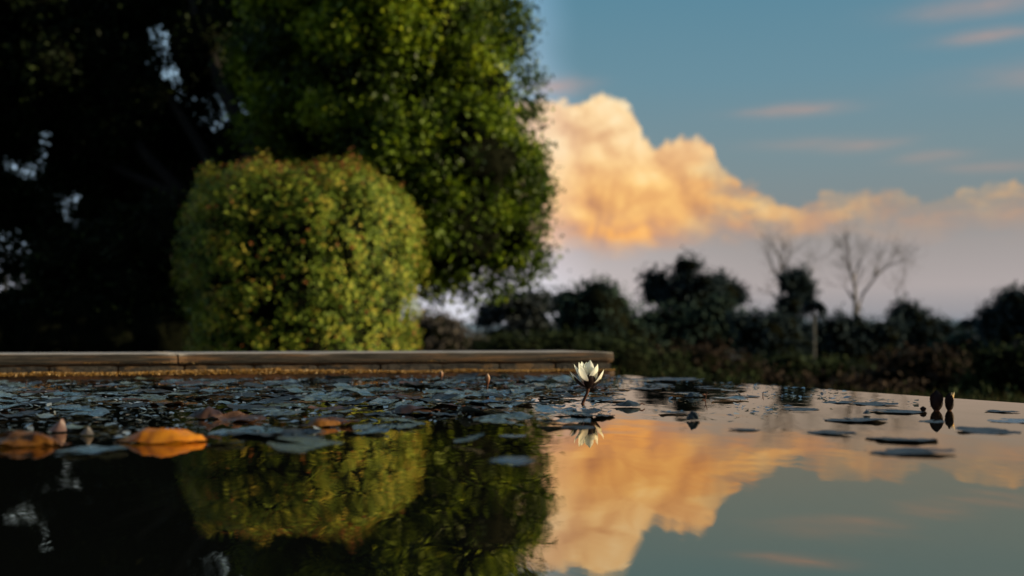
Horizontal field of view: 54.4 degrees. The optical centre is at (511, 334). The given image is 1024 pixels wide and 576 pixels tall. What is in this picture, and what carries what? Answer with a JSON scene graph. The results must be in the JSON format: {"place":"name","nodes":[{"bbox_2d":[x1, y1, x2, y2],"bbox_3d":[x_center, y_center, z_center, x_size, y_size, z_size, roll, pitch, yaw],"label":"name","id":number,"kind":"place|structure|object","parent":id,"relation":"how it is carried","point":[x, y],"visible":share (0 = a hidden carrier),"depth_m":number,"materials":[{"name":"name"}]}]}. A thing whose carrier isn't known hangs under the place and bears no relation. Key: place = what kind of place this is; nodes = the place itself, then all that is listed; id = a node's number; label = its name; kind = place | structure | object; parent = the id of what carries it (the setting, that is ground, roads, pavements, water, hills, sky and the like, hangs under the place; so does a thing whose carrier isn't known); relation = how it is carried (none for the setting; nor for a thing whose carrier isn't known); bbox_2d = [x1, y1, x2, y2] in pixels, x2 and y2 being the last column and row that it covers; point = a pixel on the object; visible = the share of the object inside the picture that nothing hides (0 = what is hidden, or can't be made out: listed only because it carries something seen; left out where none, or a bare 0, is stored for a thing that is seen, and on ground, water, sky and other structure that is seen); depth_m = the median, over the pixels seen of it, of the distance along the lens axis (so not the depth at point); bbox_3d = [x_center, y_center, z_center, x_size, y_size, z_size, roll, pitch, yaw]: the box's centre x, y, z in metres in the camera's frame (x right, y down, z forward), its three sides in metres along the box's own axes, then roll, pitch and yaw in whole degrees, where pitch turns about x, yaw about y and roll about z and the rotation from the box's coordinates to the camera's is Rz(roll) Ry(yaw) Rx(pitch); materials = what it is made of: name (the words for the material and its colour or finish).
{"place":"outdoors","nodes":[
{"label":"outdoors","id":0,"kind":"place"},
{"bbox_2d":[0,375,1023,575],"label":"water","id":1,"kind":"structure","parent":0,"point":[404,489],"depth_m":0.90,"materials":[{"name":"liquid"}]},
{"bbox_2d":[0,391,33,399],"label":"lily pad","id":2,"kind":"object","parent":1,"relation":"on","point":[4,395],"visible":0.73,"depth_m":2.22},
{"bbox_2d":[0,410,41,417],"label":"lily pad","id":3,"kind":"object","parent":1,"relation":"on","point":[26,412],"visible":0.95,"depth_m":1.73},
{"bbox_2d":[0,431,71,446],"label":"fallen leaf","id":4,"kind":"object","parent":1,"relation":"on","point":[20,438],"visible":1,"depth_m":1.26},
{"bbox_2d":[7,398,65,404],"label":"lily pad","id":5,"kind":"object","parent":1,"relation":"on","point":[53,400],"visible":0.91,"depth_m":2.04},
{"bbox_2d":[36,413,77,417],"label":"lily pad","id":6,"kind":"object","parent":1,"relation":"on","point":[44,415],"visible":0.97,"depth_m":1.70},
{"bbox_2d":[48,419,66,431],"bbox_3d":[-0.658,0.131,1.438,0.028,0.018,0.010,0,0,0],"label":"leaf tip","id":7,"kind":"object","parent":1,"relation":"on","point":[60,426],"visible":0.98,"depth_m":1.44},
{"bbox_2d":[44,391,84,395],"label":"lily pad","id":8,"kind":"object","parent":1,"relation":"on","point":[62,393],"visible":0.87,"depth_m":2.33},
{"bbox_2d":[49,396,98,402],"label":"lily pad","id":9,"kind":"object","parent":1,"relation":"on","point":[75,398],"visible":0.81,"depth_m":2.11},
{"bbox_2d":[53,405,115,412],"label":"lily pad","id":10,"kind":"object","parent":1,"relation":"on","point":[77,408],"visible":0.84,"depth_m":1.83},
{"bbox_2d":[65,408,110,416],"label":"lily pad","id":11,"kind":"object","parent":1,"relation":"on","point":[98,412],"visible":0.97,"depth_m":1.74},
{"bbox_2d":[53,445,128,455],"bbox_3d":[-0.512,0.139,1.200,0.094,0.005,0.080,-3,1,-23],"label":"lily pad","id":12,"kind":"object","parent":1,"relation":"on","point":[91,449],"visible":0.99,"depth_m":1.21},
{"bbox_2d":[66,424,117,428],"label":"lily pad","id":13,"kind":"object","parent":1,"relation":"on","point":[71,426],"visible":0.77,"depth_m":1.48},
{"bbox_2d":[91,386,139,391],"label":"lily pad","id":14,"kind":"object","parent":1,"relation":"on","point":[109,389],"visible":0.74,"depth_m":2.43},
{"bbox_2d":[119,381,157,384],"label":"lily pad","id":15,"kind":"object","parent":1,"relation":"on","point":[135,383],"visible":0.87,"depth_m":2.75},
{"bbox_2d":[128,394,165,399],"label":"lily pad","id":16,"kind":"object","parent":1,"relation":"on","point":[152,397],"visible":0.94,"depth_m":2.20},
{"bbox_2d":[137,389,171,393],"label":"lily pad","id":17,"kind":"object","parent":1,"relation":"on","point":[155,391],"visible":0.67,"depth_m":2.38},
{"bbox_2d":[115,428,220,442],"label":"fallen leaf","id":18,"kind":"object","parent":1,"relation":"on","point":[154,435],"visible":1,"depth_m":1.30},
{"bbox_2d":[187,406,224,418],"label":"fallen leaf","id":19,"kind":"object","parent":1,"relation":"on","point":[207,412],"visible":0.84,"depth_m":1.67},
{"bbox_2d":[218,411,266,422],"bbox_3d":[-0.440,0.136,1.635,0.079,0.010,0.067,3,7,18],"label":"lily pad","id":20,"kind":"object","parent":1,"relation":"on","point":[237,416],"visible":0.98,"depth_m":1.65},
{"bbox_2d":[215,399,272,404],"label":"lily pad","id":21,"kind":"object","parent":1,"relation":"on","point":[227,402],"visible":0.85,"depth_m":1.98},
{"bbox_2d":[207,426,282,436],"bbox_3d":[-0.374,0.140,1.431,0.118,0.004,0.101,-2,3,-35],"label":"lily pad","id":22,"kind":"object","parent":1,"relation":"on","point":[261,428],"visible":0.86,"depth_m":1.45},
{"bbox_2d":[226,430,280,434],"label":"lily pad","id":23,"kind":"object","parent":1,"relation":"on","point":[239,433],"visible":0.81,"depth_m":1.41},
{"bbox_2d":[227,404,280,410],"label":"lily pad","id":24,"kind":"object","parent":1,"relation":"on","point":[245,407],"visible":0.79,"depth_m":1.88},
{"bbox_2d":[243,382,289,386],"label":"lily pad","id":25,"kind":"object","parent":1,"relation":"on","point":[257,384],"visible":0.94,"depth_m":2.73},
{"bbox_2d":[248,408,294,413],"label":"lily pad","id":26,"kind":"object","parent":1,"relation":"on","point":[270,410],"visible":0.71,"depth_m":1.83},
{"bbox_2d":[260,395,304,402],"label":"lily pad","id":27,"kind":"object","parent":1,"relation":"on","point":[275,400],"visible":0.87,"depth_m":2.10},
{"bbox_2d":[260,410,304,416],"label":"lily pad","id":28,"kind":"object","parent":1,"relation":"on","point":[288,413],"visible":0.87,"depth_m":1.75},
{"bbox_2d":[263,403,315,406],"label":"lily pad","id":29,"kind":"object","parent":1,"relation":"on","point":[288,404],"visible":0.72,"depth_m":1.97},
{"bbox_2d":[261,428,324,437],"bbox_3d":[-0.300,0.136,1.365,0.085,0.009,0.096,0,2,-22],"label":"lily pad","id":30,"kind":"object","parent":1,"relation":"on","point":[291,431],"visible":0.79,"depth_m":1.39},
{"bbox_2d":[267,436,344,452],"bbox_3d":[-0.248,0.141,1.253,0.125,0.004,0.126,6,2,9],"label":"lily pad","id":31,"kind":"object","parent":1,"relation":"on","point":[310,442],"visible":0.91,"depth_m":1.27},
{"bbox_2d":[283,388,328,392],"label":"lily pad","id":32,"kind":"object","parent":1,"relation":"on","point":[296,390],"visible":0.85,"depth_m":2.42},
{"bbox_2d":[297,418,348,425],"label":"fallen leaf","id":33,"kind":"object","parent":1,"relation":"on","point":[320,422],"visible":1,"depth_m":1.52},
{"bbox_2d":[308,405,353,410],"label":"lily pad","id":34,"kind":"object","parent":1,"relation":"on","point":[335,408],"visible":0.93,"depth_m":1.86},
{"bbox_2d":[322,396,354,400],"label":"lily pad","id":35,"kind":"object","parent":1,"relation":"on","point":[337,399],"visible":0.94,"depth_m":2.16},
{"bbox_2d":[327,417,359,424],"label":"lily pad","id":36,"kind":"object","parent":1,"relation":"on","point":[343,419],"visible":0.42,"depth_m":1.60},
{"bbox_2d":[322,409,369,412],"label":"lily pad","id":37,"kind":"object","parent":1,"relation":"on","point":[344,411],"visible":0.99,"depth_m":1.78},
{"bbox_2d":[324,398,371,404],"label":"lily pad","id":38,"kind":"object","parent":1,"relation":"on","point":[360,400],"visible":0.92,"depth_m":2.06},
{"bbox_2d":[332,383,375,387],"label":"lily pad","id":39,"kind":"object","parent":1,"relation":"on","point":[344,385],"visible":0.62,"depth_m":2.69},
{"bbox_2d":[345,427,388,433],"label":"lily pad","id":40,"kind":"object","parent":1,"relation":"on","point":[376,430],"visible":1,"depth_m":1.43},
{"bbox_2d":[352,423,389,429],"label":"lily pad","id":41,"kind":"object","parent":1,"relation":"on","point":[361,427],"visible":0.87,"depth_m":1.51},
{"bbox_2d":[353,390,401,396],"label":"lily pad","id":42,"kind":"object","parent":1,"relation":"on","point":[363,392],"visible":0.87,"depth_m":2.30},
{"bbox_2d":[22,377,747,450],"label":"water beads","id":43,"kind":"object","parent":1,"relation":"on","point":[351,410],"visible":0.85,"depth_m":2.02,"materials":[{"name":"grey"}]},
{"bbox_2d":[367,398,417,405],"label":"lily pad","id":44,"kind":"object","parent":1,"relation":"on","point":[378,400],"visible":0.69,"depth_m":2.04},
{"bbox_2d":[364,417,422,422],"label":"lily pad","id":45,"kind":"object","parent":1,"relation":"on","point":[407,420],"visible":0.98,"depth_m":1.60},
{"bbox_2d":[367,394,420,399],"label":"lily pad","id":46,"kind":"object","parent":1,"relation":"on","point":[399,395],"visible":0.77,"depth_m":2.19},
{"bbox_2d":[383,423,416,428],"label":"lily pad","id":47,"kind":"object","parent":1,"relation":"on","point":[402,426],"visible":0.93,"depth_m":1.51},
{"bbox_2d":[388,401,425,407],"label":"lily pad","id":48,"kind":"object","parent":1,"relation":"on","point":[419,403],"visible":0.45,"depth_m":1.97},
{"bbox_2d":[413,407,447,410],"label":"lily pad","id":49,"kind":"object","parent":1,"relation":"on","point":[431,408],"visible":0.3,"depth_m":1.79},
{"bbox_2d":[391,404,439,412],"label":"fallen leaf","id":50,"kind":"object","parent":49,"relation":"on","point":[408,408],"visible":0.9,"depth_m":1.78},
{"bbox_2d":[411,393,457,401],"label":"lily pad","id":51,"kind":"object","parent":1,"relation":"on","point":[441,396],"visible":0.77,"depth_m":2.15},
{"bbox_2d":[422,389,458,392],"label":"lily pad","id":52,"kind":"object","parent":1,"relation":"on","point":[435,390],"visible":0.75,"depth_m":2.45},
{"bbox_2d":[0,375,929,441],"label":"floating debris","id":53,"kind":"object","parent":1,"relation":"on","point":[125,432],"visible":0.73,"depth_m":2.08,"materials":[{"name":"plant"}]},
{"bbox_2d":[444,390,486,397],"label":"lily pad","id":54,"kind":"object","parent":1,"relation":"on","point":[474,394],"visible":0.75,"depth_m":2.29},
{"bbox_2d":[453,433,483,442],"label":"lily pad","id":55,"kind":"object","parent":1,"relation":"on","point":[470,438],"visible":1,"depth_m":1.29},
{"bbox_2d":[457,406,514,413],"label":"lily pad","id":56,"kind":"object","parent":1,"relation":"on","point":[467,409],"visible":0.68,"depth_m":1.74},
{"bbox_2d":[473,412,532,423],"bbox_3d":[-0.014,0.138,1.639,0.096,0.004,0.108,-9,6,-37],"label":"lily pad","id":57,"kind":"object","parent":1,"relation":"on","point":[499,418],"visible":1,"depth_m":1.64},
{"bbox_2d":[485,402,521,407],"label":"lily pad","id":58,"kind":"object","parent":1,"relation":"on","point":[506,405],"visible":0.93,"depth_m":1.98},
{"bbox_2d":[489,456,534,464],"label":"lily pad","id":59,"kind":"object","parent":1,"relation":"on","point":[508,459],"visible":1,"depth_m":1.11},
{"bbox_2d":[22,388,1009,575],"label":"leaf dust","id":60,"kind":"object","parent":1,"relation":"on","point":[526,484],"visible":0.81,"depth_m":0.78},
{"bbox_2d":[510,387,555,393],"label":"lily pad","id":61,"kind":"object","parent":1,"relation":"on","point":[524,390],"visible":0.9,"depth_m":2.43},
{"bbox_2d":[532,405,576,412],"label":"lily pad","id":62,"kind":"object","parent":1,"relation":"on","point":[545,409],"visible":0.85,"depth_m":1.84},
{"bbox_2d":[536,418,590,422],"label":"lily pad","id":63,"kind":"object","parent":1,"relation":"on","point":[571,420],"visible":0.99,"depth_m":1.58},
{"bbox_2d":[561,425,595,428],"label":"lily pad","id":64,"kind":"object","parent":1,"relation":"on","point":[582,426],"visible":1,"depth_m":1.51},
{"bbox_2d":[563,408,601,414],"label":"lily pad","id":65,"kind":"object","parent":1,"relation":"on","point":[589,411],"visible":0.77,"depth_m":1.80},
{"bbox_2d":[569,360,603,403],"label":"water lily","id":66,"kind":"object","parent":1,"relation":"in","point":[587,373],"visible":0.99,"depth_m":2.03,"materials":[{"name":"beige plant"}]},
{"bbox_2d":[582,397,625,400],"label":"lily pad","id":67,"kind":"object","parent":1,"relation":"on","point":[602,398],"visible":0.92,"depth_m":2.15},
{"bbox_2d":[611,400,644,406],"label":"lily pad","id":68,"kind":"object","parent":1,"relation":"on","point":[628,403],"visible":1,"depth_m":1.94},
{"bbox_2d":[641,377,698,380],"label":"lily pad","id":69,"kind":"object","parent":1,"relation":"on","point":[669,379],"visible":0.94,"depth_m":3.15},
{"bbox_2d":[782,407,819,410],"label":"lily pad","id":70,"kind":"object","parent":1,"relation":"on","point":[800,409],"visible":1,"depth_m":1.87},
{"bbox_2d":[807,430,855,433],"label":"lily pad","id":71,"kind":"object","parent":1,"relation":"on","point":[830,432],"visible":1,"depth_m":1.43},
{"bbox_2d":[822,417,887,421],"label":"lily pad","id":72,"kind":"object","parent":1,"relation":"on","point":[863,419],"visible":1,"depth_m":1.64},
{"bbox_2d":[853,402,897,405],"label":"lily pad","id":73,"kind":"object","parent":1,"relation":"on","point":[872,403],"visible":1,"depth_m":2.03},
{"bbox_2d":[865,409,925,412],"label":"lily pad","id":74,"kind":"object","parent":1,"relation":"on","point":[900,411],"visible":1,"depth_m":1.82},
{"bbox_2d":[866,437,937,440],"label":"lily pad","id":75,"kind":"object","parent":1,"relation":"on","point":[918,439],"visible":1,"depth_m":1.34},
{"bbox_2d":[864,447,955,454],"bbox_3d":[0.476,0.141,1.206,0.107,0.005,0.090,-2,-1,-8],"label":"lily pad","id":76,"kind":"object","parent":1,"relation":"on","point":[896,451],"visible":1,"depth_m":1.20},
{"bbox_2d":[930,390,942,410],"bbox_3d":[0.790,0.142,1.854,0.022,0.079,0.022,0,0,27],"label":"lily bud","id":77,"kind":"object","parent":1,"relation":"in","point":[936,400],"visible":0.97,"depth_m":1.85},
{"bbox_2d":[945,391,954,410],"bbox_3d":[0.815,0.144,1.854,0.017,0.077,0.016,0,0,26],"label":"lily bud","id":78,"kind":"object","parent":1,"relation":"in","point":[949,401],"visible":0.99,"depth_m":1.85,"materials":[{"name":"green plant"}]},
{"bbox_2d":[955,426,1020,433],"bbox_3d":[0.694,0.140,1.460,0.089,0.004,0.093,0,1,0],"label":"lily pad","id":79,"kind":"object","parent":1,"relation":"on","point":[982,430],"visible":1,"depth_m":1.46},
{"bbox_2d":[987,418,1023,422],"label":"lily pad","id":80,"kind":"object","parent":1,"relation":"on","point":[1008,420],"visible":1,"depth_m":1.63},
{"bbox_2d":[0,0,1023,324],"label":"sky","id":81,"kind":"structure","parent":0,"point":[678,123],"materials":[{"name":"blue"}]},
{"bbox_2d":[455,319,976,335],"bbox_3d":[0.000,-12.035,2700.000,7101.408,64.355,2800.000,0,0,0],"label":"hills","id":82,"kind":"structure","parent":0,"point":[473,328],"depth_m":2781.75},
{"bbox_2d":[473,336,978,367],"bbox_3d":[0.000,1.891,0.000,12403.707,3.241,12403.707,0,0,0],"label":"ground","id":83,"kind":"structure","parent":0,"point":[726,351],"depth_m":163.64,"materials":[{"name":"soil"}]},
{"bbox_2d":[0,270,76,352],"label":"hedge shrub","id":84,"kind":"object","parent":83,"relation":"on","point":[22,310],"visible":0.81,"depth_m":12.80,"materials":[{"name":"green plant"}]},
{"bbox_2d":[14,177,211,351],"bbox_3d":[-5.179,-0.661,13.265,2.778,2.812,1.404,0,0,0],"label":"hedge shrub","id":85,"kind":"object","parent":83,"relation":"on","point":[148,230],"visible":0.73,"depth_m":12.92,"materials":[{"name":"green plant"}]},
{"bbox_2d":[0,0,568,348],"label":"broadleaf tree","id":86,"kind":"object","parent":83,"relation":"on","point":[415,96],"visible":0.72,"depth_m":13.57,"materials":[{"name":"green plant"}]},
{"bbox_2d":[166,147,431,351],"bbox_3d":[-2.161,-0.743,10.562,2.642,2.283,3.351,0,0,0],"label":"clipped bush","id":87,"kind":"object","parent":83,"relation":"on","point":[292,263],"visible":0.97,"depth_m":9.32,"materials":[{"name":"green plant"}]},
{"bbox_2d":[0,350,614,380],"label":"garden wall","id":88,"kind":"structure","parent":83,"relation":"on","point":[21,366],"depth_m":3.27,"materials":[{"name":"stone"}]},
{"bbox_2d":[398,306,489,350],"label":"leafy tree","id":89,"kind":"object","parent":83,"relation":"on","point":[442,333],"visible":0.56,"depth_m":58.70,"materials":[{"name":"green plant"}]},
{"bbox_2d":[464,281,559,340],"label":"leafy tree","id":90,"kind":"object","parent":83,"relation":"on","point":[526,313],"visible":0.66,"depth_m":69.45,"materials":[{"name":"green plant"}]},
{"bbox_2d":[463,326,635,350],"bbox_3d":[1.054,0.733,26.037,4.792,2.006,2.292,0,0,0],"label":"bank shrub","id":91,"kind":"object","parent":83,"relation":"on","point":[557,341],"visible":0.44,"depth_m":25.67,"materials":[{"name":"green plant"}]},
{"bbox_2d":[536,269,673,354],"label":"leafy tree","id":92,"kind":"object","parent":83,"relation":"on","point":[593,307],"visible":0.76,"depth_m":47.01,"materials":[{"name":"plant"}]},
{"bbox_2d":[563,331,699,377],"bbox_3d":[1.875,0.572,15.797,2.349,1.254,1.664,0,0,0],"label":"bank shrub","id":93,"kind":"object","parent":83,"relation":"on","point":[631,357],"visible":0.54,"depth_m":15.52,"materials":[{"name":"green plant"}]},
{"bbox_2d":[627,358,758,383],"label":"bank shrub","id":94,"kind":"object","parent":83,"relation":"on","point":[700,375],"visible":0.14,"depth_m":12.91,"materials":[{"name":"green plant"}]},
{"bbox_2d":[633,246,753,312],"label":"tree","id":95,"kind":"object","parent":83,"relation":"on","point":[682,284],"visible":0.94,"depth_m":51.51,"materials":[{"name":"plant"}]},
{"bbox_2d":[631,283,755,357],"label":"leafy tree","id":96,"kind":"object","parent":83,"relation":"on","point":[696,326],"visible":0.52,"depth_m":49.48,"materials":[{"name":"plant"}]},
{"bbox_2d":[643,336,773,384],"bbox_3d":[3.387,0.703,18.049,2.737,1.335,1.779,0,0,0],"label":"bank shrub","id":97,"kind":"object","parent":83,"relation":"on","point":[716,360],"visible":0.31,"depth_m":17.69,"materials":[{"name":"green plant"}]},
{"bbox_2d":[719,301,828,362],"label":"leafy tree","id":98,"kind":"object","parent":83,"relation":"on","point":[774,332],"visible":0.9,"depth_m":45.50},
{"bbox_2d":[751,219,814,299],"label":"bare tree","id":99,"kind":"object","parent":83,"relation":"on","point":[780,259],"visible":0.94,"depth_m":54.86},
{"bbox_2d":[758,260,822,325],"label":"leafy tree","id":100,"kind":"object","parent":83,"relation":"on","point":[797,286],"visible":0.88,"depth_m":51.72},
{"bbox_2d":[737,346,876,385],"bbox_3d":[5.768,0.898,20.336,4.200,1.352,2.424,0,0,0],"label":"bank shrub","id":101,"kind":"object","parent":83,"relation":"on","point":[798,365],"visible":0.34,"depth_m":19.84,"materials":[{"name":"green plant"}]},
{"bbox_2d":[799,300,827,362],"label":"palm tree","id":102,"kind":"object","parent":83,"relation":"on","point":[808,308],"visible":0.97,"depth_m":46.91,"materials":[{"name":"green plant"}]},
{"bbox_2d":[611,367,1023,402],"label":"grass","id":103,"kind":"structure","parent":83,"relation":"on","point":[999,396],"depth_m":5.52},
{"bbox_2d":[798,228,858,322],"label":"bare tree","id":104,"kind":"object","parent":83,"relation":"on","point":[815,260],"visible":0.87,"depth_m":59.91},
{"bbox_2d":[745,355,928,395],"bbox_3d":[3.573,0.665,11.052,2.175,0.877,1.204,0,0,0],"label":"bank shrub","id":105,"kind":"object","parent":83,"relation":"on","point":[850,381],"visible":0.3,"depth_m":10.90,"materials":[{"name":"green plant"}]},
{"bbox_2d":[794,302,910,368],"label":"leafy tree","id":106,"kind":"object","parent":83,"relation":"on","point":[857,338],"visible":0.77,"depth_m":47.48,"materials":[{"name":"plant"}]},
{"bbox_2d":[817,208,933,318],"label":"bare tree","id":107,"kind":"object","parent":83,"relation":"on","point":[876,273],"visible":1,"depth_m":54.93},
{"bbox_2d":[879,230,920,302],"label":"bare tree","id":108,"kind":"object","parent":83,"relation":"on","point":[901,280],"visible":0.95,"depth_m":58.00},
{"bbox_2d":[840,338,978,397],"bbox_3d":[6.282,0.732,14.990,2.733,1.366,1.768,0,0,0],"label":"bank shrub","id":109,"kind":"object","parent":83,"relation":"on","point":[932,366],"visible":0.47,"depth_m":14.62,"materials":[{"name":"green plant"}]},
{"bbox_2d":[870,292,960,355],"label":"leafy tree","id":110,"kind":"object","parent":83,"relation":"on","point":[922,326],"visible":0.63,"depth_m":49.47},
{"bbox_2d":[904,380,1023,402],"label":"bank shrub","id":111,"kind":"object","parent":83,"relation":"on","point":[1009,394],"visible":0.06,"depth_m":9.04,"materials":[{"name":"green plant"}]},
{"bbox_2d":[926,324,1007,371],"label":"thicket","id":112,"kind":"object","parent":83,"relation":"on","point":[962,338],"visible":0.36,"depth_m":45.20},
{"bbox_2d":[953,319,980,338],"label":"palm tree","id":113,"kind":"object","parent":83,"relation":"on","point":[967,326],"visible":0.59,"depth_m":49.82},
{"bbox_2d":[941,334,1023,401],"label":"bank shrub","id":114,"kind":"object","parent":83,"relation":"on","point":[996,369],"visible":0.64,"depth_m":13.72,"materials":[{"name":"green plant"}]},
{"bbox_2d":[963,279,1023,351],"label":"tree","id":115,"kind":"object","parent":83,"relation":"on","point":[1002,318],"visible":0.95,"depth_m":43.66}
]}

